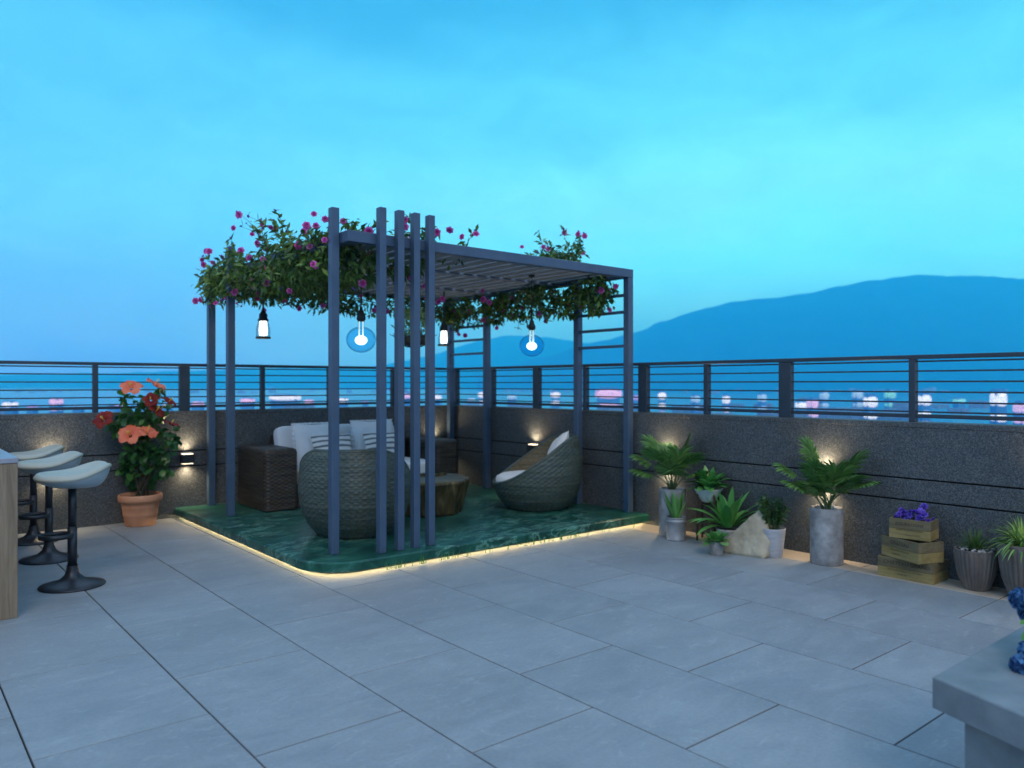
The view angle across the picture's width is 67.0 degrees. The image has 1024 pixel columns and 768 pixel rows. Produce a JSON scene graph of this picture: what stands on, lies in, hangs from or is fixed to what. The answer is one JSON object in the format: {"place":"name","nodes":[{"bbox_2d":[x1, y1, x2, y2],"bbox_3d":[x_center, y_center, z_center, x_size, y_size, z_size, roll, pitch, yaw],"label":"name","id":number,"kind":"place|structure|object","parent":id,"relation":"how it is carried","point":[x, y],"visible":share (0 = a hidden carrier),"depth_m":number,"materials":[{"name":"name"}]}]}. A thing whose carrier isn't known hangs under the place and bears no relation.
{"place":"outdoors","nodes":[
{"label":"outdoors","id":0,"kind":"place"},
{"bbox_2d":[2,401,18,413],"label":"building","id":1,"kind":"structure","parent":0,"point":[6,403],"depth_m":659.23,"materials":[{"name":"white"}]},
{"bbox_2d":[26,404,37,413],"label":"building","id":2,"kind":"structure","parent":0,"point":[30,412],"depth_m":659.58,"materials":[{"name":"blue"}]},
{"bbox_2d":[0,525,103,767],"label":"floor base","id":3,"kind":"object","parent":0,"point":[16,726],"depth_m":3.05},
{"bbox_2d":[0,405,446,533],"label":"parapet wall","id":4,"kind":"structure","parent":3,"relation":"on","point":[184,486],"depth_m":7.72,"materials":[{"name":"stone"}]},
{"bbox_2d":[179,451,194,465],"bbox_3d":[-3.298,0.758,7.853,0.128,0.140,0.084,0,0,-40],"label":"wall light","id":5,"kind":"object","parent":4,"relation":"attached to","point":[186,457],"visible":1,"depth_m":7.83,"materials":[{"name":"black metal"}]},
{"bbox_2d":[0,360,446,412],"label":"railing","id":6,"kind":"object","parent":4,"relation":"on","point":[184,389],"visible":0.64,"depth_m":7.91,"materials":[{"name":"metal"}]},
{"bbox_2d":[454,405,1023,588],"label":"parapet wall","id":7,"kind":"structure","parent":3,"relation":"on","point":[956,477],"depth_m":6.22,"materials":[{"name":"stone"}]},
{"bbox_2d":[527,442,539,452],"bbox_3d":[0.237,0.728,8.684,0.084,0.140,0.128,0,0,-40],"label":"wall light","id":8,"kind":"object","parent":7,"relation":"attached to","point":[532,446],"visible":0.52,"depth_m":8.67,"materials":[{"name":"black"}]},
{"bbox_2d":[454,352,1023,421],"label":"railing","id":9,"kind":"object","parent":7,"relation":"on","point":[786,390],"visible":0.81,"depth_m":6.44,"materials":[{"name":"metal"}]},
{"bbox_2d":[49,399,63,412],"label":"building","id":10,"kind":"structure","parent":0,"point":[56,401],"depth_m":698.15,"materials":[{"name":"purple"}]},
{"bbox_2d":[72,406,84,412],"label":"building","id":11,"kind":"structure","parent":0,"point":[77,411],"depth_m":698.35,"materials":[{"name":"blue"}]},
{"bbox_2d":[192,401,203,409],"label":"building","id":12,"kind":"structure","parent":0,"point":[201,408],"depth_m":742.20,"materials":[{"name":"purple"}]},
{"bbox_2d":[240,397,254,408],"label":"building","id":13,"kind":"structure","parent":0,"point":[247,399],"depth_m":791.79,"materials":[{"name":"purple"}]},
{"bbox_2d":[269,394,300,408],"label":"building","id":14,"kind":"structure","parent":0,"point":[283,398],"depth_m":816.01,"materials":[{"name":"white"}]},
{"bbox_2d":[0,335,587,387],"bbox_3d":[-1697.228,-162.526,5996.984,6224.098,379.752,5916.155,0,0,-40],"label":"mountain ridge","id":15,"kind":"structure","parent":0,"point":[508,350],"depth_m":5147.81,"materials":[{"name":"blue"}]},
{"bbox_2d":[339,397,347,406],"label":"building","id":16,"kind":"structure","parent":0,"point":[343,398],"depth_m":816.06,"materials":[{"name":"white"}]},
{"bbox_2d":[405,392,409,405],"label":"building","id":17,"kind":"structure","parent":0,"point":[407,397],"depth_m":815.88,"materials":[{"name":"purple"}]},
{"bbox_2d":[435,395,441,404],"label":"building","id":18,"kind":"structure","parent":0,"point":[438,396],"depth_m":815.95,"materials":[{"name":"white"}]},
{"bbox_2d":[478,391,482,399],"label":"building","id":19,"kind":"structure","parent":0,"point":[480,396],"depth_m":815.84,"materials":[{"name":"white"}]},
{"bbox_2d":[0,517,1023,767],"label":"floor","id":20,"kind":"structure","parent":0,"point":[178,643],"depth_m":3.79,"materials":[{"name":"grey tile"}]},
{"bbox_2d":[0,449,18,619],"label":"bar counter","id":21,"kind":"object","parent":20,"relation":"on","point":[9,462],"visible":1,"depth_m":4.44,"materials":[{"name":"brown wood"}]},
{"bbox_2d":[10,444,64,545],"bbox_3d":[-4.098,0.942,6.627,0.448,0.817,0.443,0,0,-40],"label":"bar stool","id":22,"kind":"object","parent":20,"relation":"on","point":[29,538],"visible":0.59,"depth_m":6.59,"materials":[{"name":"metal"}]},
{"bbox_2d":[18,451,82,564],"bbox_3d":[-3.562,0.942,5.954,0.448,0.817,0.443,0,0,-40],"label":"bar stool","id":23,"kind":"object","parent":20,"relation":"on","point":[49,553],"visible":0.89,"depth_m":5.89,"materials":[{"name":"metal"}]},
{"bbox_2d":[33,461,111,593],"bbox_3d":[-2.938,0.942,5.173,0.448,0.817,0.443,0,0,-40],"label":"bar stool","id":24,"kind":"object","parent":20,"relation":"on","point":[72,480],"visible":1,"depth_m":5.12,"materials":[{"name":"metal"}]},
{"bbox_2d":[92,377,182,526],"bbox_3d":[-3.489,0.644,7.352,0.786,1.412,0.553,0,0,1],"label":"potted plant","id":25,"kind":"object","parent":20,"relation":"on","point":[140,506],"visible":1,"depth_m":7.32,"materials":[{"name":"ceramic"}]},
{"bbox_2d":[174,484,648,573],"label":"green platform","id":26,"kind":"structure","parent":20,"relation":"on","point":[485,519],"depth_m":6.64,"materials":[{"name":"tile"}]},
{"bbox_2d":[238,424,457,511],"bbox_3d":[-1.743,0.843,8.513,2.312,0.794,0.795,0,0,-40],"label":"wicker sofa","id":27,"kind":"object","parent":26,"relation":"on","point":[267,477],"visible":0.47,"depth_m":7.72,"materials":[{"name":"brown wicker"}]},
{"bbox_2d":[291,422,327,464],"bbox_3d":[-2.066,0.625,8.198,0.532,0.447,0.187,0,-16,-40],"label":"square pillow","id":28,"kind":"object","parent":27,"relation":"on","point":[302,439],"visible":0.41,"depth_m":8.07,"materials":[{"name":"grey fabric"}]},
{"bbox_2d":[310,434,351,449],"bbox_3d":[-1.887,0.665,8.138,0.460,0.280,0.136,0,-20,-41],"label":"striped pillow","id":29,"kind":"object","parent":27,"relation":"on","point":[319,441],"visible":0.47,"depth_m":8.07,"materials":[{"name":"fabric"}]},
{"bbox_2d":[350,419,393,449],"bbox_3d":[-1.542,0.620,8.630,0.532,0.457,0.182,0,-16,-40],"label":"square pillow","id":30,"kind":"object","parent":27,"relation":"on","point":[358,429],"visible":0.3,"depth_m":8.51,"materials":[{"name":"grey fabric"}]},
{"bbox_2d":[363,432,393,452],"bbox_3d":[-1.424,0.665,8.520,0.440,0.280,0.139,0,-20,-37],"label":"striped pillow","id":31,"kind":"object","parent":27,"relation":"on","point":[370,440],"visible":0.32,"depth_m":8.43,"materials":[{"name":"fabric"}]},
{"bbox_2d":[298,449,409,538],"bbox_3d":[-1.320,0.884,6.500,0.934,0.732,0.920,0,0,-1],"label":"wicker chair","id":32,"kind":"object","parent":26,"relation":"on","point":[357,494],"visible":0.76,"depth_m":6.11,"materials":[{"name":"grey wicker"}]},
{"bbox_2d":[207,207,632,554],"bbox_3d":[-0.989,-0.028,7.710,3.141,2.555,3.153,0,0,-40],"label":"pergola","id":33,"kind":"object","parent":26,"relation":"on","point":[490,272],"visible":0.79,"depth_m":5.99,"materials":[{"name":"grey paint"}]},
{"bbox_2d":[255,296,270,338],"bbox_3d":[-2.452,-0.754,7.620,0.146,0.615,0.146,0,0,-40],"label":"pendant lamp","id":34,"kind":"object","parent":33,"relation":"hanging from","point":[263,320],"visible":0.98,"depth_m":7.59,"materials":[{"name":"glass"}]},
{"bbox_2d":[191,209,491,323],"bbox_3d":[-1.183,-1.064,7.661,3.387,0.804,3.185,0,0,-40],"label":"flowering vine","id":35,"kind":"object","parent":33,"relation":"attached to","point":[280,283],"visible":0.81,"depth_m":6.55,"materials":[{"name":"green plant"}]},
{"bbox_2d":[355,255,366,344],"bbox_3d":[-1.246,-0.660,6.386,0.244,0.803,0.244,0,0,-40],"label":"pendant lamp","id":36,"kind":"object","parent":33,"relation":"hanging from","point":[362,339],"visible":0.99,"depth_m":6.36,"materials":[{"name":"white glass"}]},
{"bbox_2d":[390,299,435,347],"bbox_3d":[-0.983,-0.714,7.717,0.473,0.696,0.473,0,0,-40],"label":"hanging planter","id":37,"kind":"object","parent":33,"relation":"hanging from","point":[407,335],"visible":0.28,"depth_m":7.65,"materials":[{"name":"green plant"}]},
{"bbox_2d":[438,292,449,345],"bbox_3d":[-0.787,-0.751,8.941,0.146,0.622,0.146,0,0,-40],"label":"pendant lamp","id":38,"kind":"object","parent":33,"relation":"hanging from","point":[443,330],"visible":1,"depth_m":8.91,"materials":[{"name":"glass"}]},
{"bbox_2d":[437,225,618,337],"bbox_3d":[0.060,-1.126,8.640,0.643,1.107,2.992,0,0,-40],"label":"flowering vine","id":39,"kind":"object","parent":33,"relation":"hanging from","point":[582,296],"visible":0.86,"depth_m":8.16,"materials":[{"name":"green plant"}]},
{"bbox_2d":[527,275,536,349],"bbox_3d":[0.193,-0.664,7.533,0.244,0.795,0.244,0,0,-40],"label":"pendant lamp","id":40,"kind":"object","parent":33,"relation":"hanging from","point":[532,345],"visible":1,"depth_m":7.51,"materials":[{"name":"white glass"}]},
{"bbox_2d":[405,473,469,517],"bbox_3d":[-0.845,1.085,7.586,0.907,0.331,0.901,0,0,-40],"label":"coffee table","id":41,"kind":"object","parent":26,"relation":"on","point":[450,491],"visible":0.4,"depth_m":7.29,"materials":[{"name":"brown wood"}]},
{"bbox_2d":[420,472,446,476],"bbox_3d":[-0.793,0.906,7.770,0.168,0.022,0.232,0,0,31],"label":"tray","id":42,"kind":"object","parent":41,"relation":"on","point":[437,473],"visible":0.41,"depth_m":7.76,"materials":[{"name":"brown wood"}]},
{"bbox_2d":[385,524,634,569],"bbox_3d":[0.123,1.304,6.432,2.703,0.085,0.022,0,0,-40],"label":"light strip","id":43,"kind":"object","parent":26,"relation":"attached to","point":[424,562],"visible":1,"depth_m":5.95,"materials":[{"name":"yellow plastic"}]},
{"bbox_2d":[492,433,582,511],"bbox_3d":[0.258,0.884,7.855,0.920,0.732,0.934,0,0,-6],"label":"wicker chair","id":44,"kind":"object","parent":26,"relation":"on","point":[537,478],"visible":0.98,"depth_m":7.51,"materials":[{"name":"grey wicker"}]},
{"bbox_2d":[547,431,568,454],"bbox_3d":[0.454,0.695,7.891,0.148,0.380,0.380,26,-27,-6],"label":"throw pillow","id":45,"kind":"object","parent":44,"relation":"on","point":[560,439],"visible":0.44,"depth_m":7.80,"materials":[{"name":"white fabric"}]},
{"bbox_2d":[663,491,687,541],"bbox_3d":[1.420,1.139,6.722,0.210,0.422,0.211,0,0,1],"label":"snake plant","id":46,"kind":"object","parent":20,"relation":"on","point":[675,524],"visible":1,"depth_m":6.65,"materials":[{"name":"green plant"}]},
{"bbox_2d":[699,530,729,555],"bbox_3d":[1.609,1.248,6.105,0.255,0.203,0.230,0,0,-40],"label":"pot plant","id":47,"kind":"object","parent":20,"relation":"on","point":[715,541],"visible":1,"depth_m":6.08,"materials":[{"name":"green plant"}]},
{"bbox_2d":[723,510,771,558],"bbox_3d":[1.862,1.154,6.167,0.446,0.392,0.214,0,0,38],"label":"rock","id":48,"kind":"object","parent":20,"relation":"on","point":[748,537],"visible":0.94,"depth_m":6.06,"materials":[{"name":"stone"}]},
{"bbox_2d":[755,494,792,557],"bbox_3d":[2.040,1.102,6.058,0.285,0.497,0.258,0,0,-40],"label":"leafy pot plant","id":49,"kind":"object","parent":20,"relation":"on","point":[775,534],"visible":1,"depth_m":6.00,"materials":[{"name":"green plant"}]},
{"bbox_2d":[932,626,1023,767],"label":"stone bench","id":50,"kind":"object","parent":20,"relation":"on","point":[980,694],"visible":1,"depth_m":2.29,"materials":[{"name":"grey stone"}]},
{"bbox_2d":[1008,587,1023,674],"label":"hydrangea pot","id":51,"kind":"object","parent":50,"relation":"on","point":[1016,601],"visible":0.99,"depth_m":2.49,"materials":[{"name":"plant"}]},
{"bbox_2d":[0,388,1023,424],"bbox_3d":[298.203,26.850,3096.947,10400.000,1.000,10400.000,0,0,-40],"label":"water","id":52,"kind":"structure","parent":0,"point":[949,397],"depth_m":1509.08,"materials":[{"name":"blue liquid"}]},
{"bbox_2d":[0,387,1007,418],"bbox_3d":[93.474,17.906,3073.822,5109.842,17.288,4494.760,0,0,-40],"label":"city blocks","id":53,"kind":"structure","parent":52,"relation":"on","point":[901,406],"depth_m":757.79,"materials":[{"name":"multicoloured"}]},
{"bbox_2d":[884,389,895,408],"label":"building","id":54,"kind":"structure","parent":52,"relation":"on","point":[888,396],"depth_m":791.83,"materials":[{"name":"teal"}]},
{"bbox_2d":[507,394,516,401],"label":"building","id":55,"kind":"structure","parent":0,"point":[511,397],"depth_m":815.81,"materials":[{"name":"blue"}]},
{"bbox_2d":[0,0,1023,374],"label":"sky","id":56,"kind":"structure","parent":0,"point":[715,152],"materials":[{"name":"blue"}]},
{"bbox_2d":[551,391,559,407],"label":"building","id":57,"kind":"structure","parent":0,"point":[555,398],"depth_m":815.90,"materials":[{"name":"white"}]},
{"bbox_2d":[595,387,621,407],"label":"building","id":58,"kind":"structure","parent":0,"point":[608,393],"depth_m":741.66,"materials":[{"name":"pink"}]},
{"bbox_2d":[633,394,637,405],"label":"building","id":59,"kind":"structure","parent":0,"point":[635,400],"depth_m":815.88,"materials":[{"name":"blue"}]},
{"bbox_2d":[658,391,665,409],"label":"building","id":60,"kind":"structure","parent":0,"point":[662,394],"depth_m":791.58,"materials":[{"name":"white"}]},
{"bbox_2d":[691,394,699,412],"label":"building","id":61,"kind":"structure","parent":0,"point":[695,401],"depth_m":698.20,"materials":[{"name":"blue"}]},
{"bbox_2d":[722,394,729,412],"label":"building","id":62,"kind":"structure","parent":0,"point":[725,402],"depth_m":659.19,"materials":[{"name":"white"}]},
{"bbox_2d":[478,275,1023,389],"bbox_3d":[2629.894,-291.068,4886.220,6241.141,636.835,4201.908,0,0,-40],"label":"mountain","id":63,"kind":"structure","parent":0,"point":[920,314],"depth_m":3627.87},
{"bbox_2d":[757,392,766,409],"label":"building","id":64,"kind":"structure","parent":0,"point":[762,395],"depth_m":698.27,"materials":[{"name":"blue"}]},
{"bbox_2d":[795,401,806,410],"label":"building","id":65,"kind":"structure","parent":0,"point":[800,404],"depth_m":624.21,"materials":[{"name":"white"}]},
{"bbox_2d":[806,397,817,417],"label":"building","id":66,"kind":"structure","parent":0,"point":[811,404],"depth_m":564.40,"materials":[{"name":"purple"}]},
{"bbox_2d":[621,523,1007,600],"bbox_3d":[3.477,1.365,4.586,0.300,0.030,16.237,0,0,-40],"label":"floor border","id":67,"kind":"object","parent":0,"point":[956,585],"visible":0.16,"depth_m":5.69,"materials":[{"name":"stone"}]},
{"bbox_2d":[628,432,708,536],"bbox_3d":[1.379,0.885,6.871,0.583,0.930,0.718,0,0,-40],"label":"potted palm","id":68,"kind":"object","parent":67,"relation":"on","point":[671,459],"visible":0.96,"depth_m":6.82,"materials":[{"name":"green plant"}]},
{"bbox_2d":[696,494,719,539],"bbox_3d":[1.700,1.150,6.702,0.168,0.400,0.168,0,0,30],"label":"plant stand","id":69,"kind":"object","parent":67,"relation":"on","point":[702,504],"visible":0.49,"depth_m":6.67,"materials":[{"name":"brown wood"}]},
{"bbox_2d":[686,466,730,502],"bbox_3d":[1.688,0.868,6.700,0.351,0.307,0.425,0,0,-40],"label":"bowl planter","id":70,"kind":"object","parent":69,"relation":"on","point":[706,484],"visible":0.95,"depth_m":6.64,"materials":[{"name":"plant"}]},
{"bbox_2d":[686,487,757,538],"bbox_3d":[1.772,1.105,6.504,0.651,0.490,0.546,0,0,-17],"label":"broadleaf plant","id":71,"kind":"object","parent":67,"relation":"on","point":[728,514],"visible":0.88,"depth_m":6.44,"materials":[{"name":"green plant"}]},
{"bbox_2d":[774,434,882,566],"bbox_3d":[2.334,0.867,5.800,0.496,0.966,0.815,0,0,-40],"label":"potted palm","id":72,"kind":"object","parent":67,"relation":"on","point":[826,534],"visible":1,"depth_m":5.73,"materials":[{"name":"green plant"}]},
{"bbox_2d":[878,554,947,584],"bbox_3d":[2.800,1.280,5.406,0.246,0.140,0.372,0,0,-40],"label":"wooden crate","id":73,"kind":"object","parent":67,"relation":"on","point":[929,574],"visible":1,"depth_m":5.30,"materials":[{"name":"brown wood"}]},
{"bbox_2d":[882,534,943,564],"bbox_3d":[2.775,1.139,5.366,0.216,0.140,0.330,0,0,-18],"label":"wooden crate","id":74,"kind":"object","parent":73,"relation":"on","point":[917,552],"visible":1,"depth_m":5.24,"materials":[{"name":"brown wood"}]},
{"bbox_2d":[889,516,938,541],"bbox_3d":[2.799,1.002,5.385,0.265,0.135,0.191,0,0,44],"label":"wooden crate","id":75,"kind":"object","parent":74,"relation":"on","point":[931,529],"visible":1,"depth_m":5.31,"materials":[{"name":"brown wood"}]},
{"bbox_2d":[893,503,934,531],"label":"violet flowers","id":76,"kind":"object","parent":75,"relation":"in","point":[919,514],"visible":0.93,"depth_m":5.36,"materials":[{"name":"purple plant"}]},
{"bbox_2d":[953,526,998,591],"bbox_3d":[3.047,1.144,5.095,0.293,0.412,0.293,0,0,-40],"label":"agave pot","id":77,"kind":"object","parent":67,"relation":"on","point":[976,563],"visible":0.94,"depth_m":5.02,"materials":[{"name":"grey concrete"}]},
{"bbox_2d":[986,515,1023,593],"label":"spider plant pot","id":78,"kind":"object","parent":67,"relation":"on","point":[1010,553],"visible":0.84,"depth_m":4.83,"materials":[{"name":"grey concrete"}]},
{"bbox_2d":[820,392,828,407],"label":"building","id":79,"kind":"structure","parent":0,"point":[824,396],"depth_m":791.58,"materials":[{"name":"blue"}]},
{"bbox_2d":[852,389,862,407],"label":"building","id":80,"kind":"structure","parent":0,"point":[857,395],"depth_m":791.77,"materials":[{"name":"blue"}]},
{"bbox_2d":[863,394,877,419],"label":"building","id":81,"kind":"structure","parent":0,"point":[870,405],"depth_m":538.59,"materials":[{"name":"white"}]},
{"bbox_2d":[918,393,930,419],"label":"building","id":82,"kind":"structure","parent":0,"point":[924,397],"depth_m":564.48,"materials":[{"name":"white"}]},
{"bbox_2d":[952,397,965,407],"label":"building","id":83,"kind":"structure","parent":0,"point":[958,399],"depth_m":742.23,"materials":[{"name":"teal"}]},
{"bbox_2d":[990,389,1006,423],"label":"building","id":84,"kind":"structure","parent":0,"point":[998,398],"depth_m":493.51,"materials":[{"name":"white"}]},
{"bbox_2d":[1013,401,1023,424],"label":"building","id":85,"kind":"structure","parent":0,"point":[1018,408],"depth_m":476.10,"materials":[{"name":"purple"}]}
]}

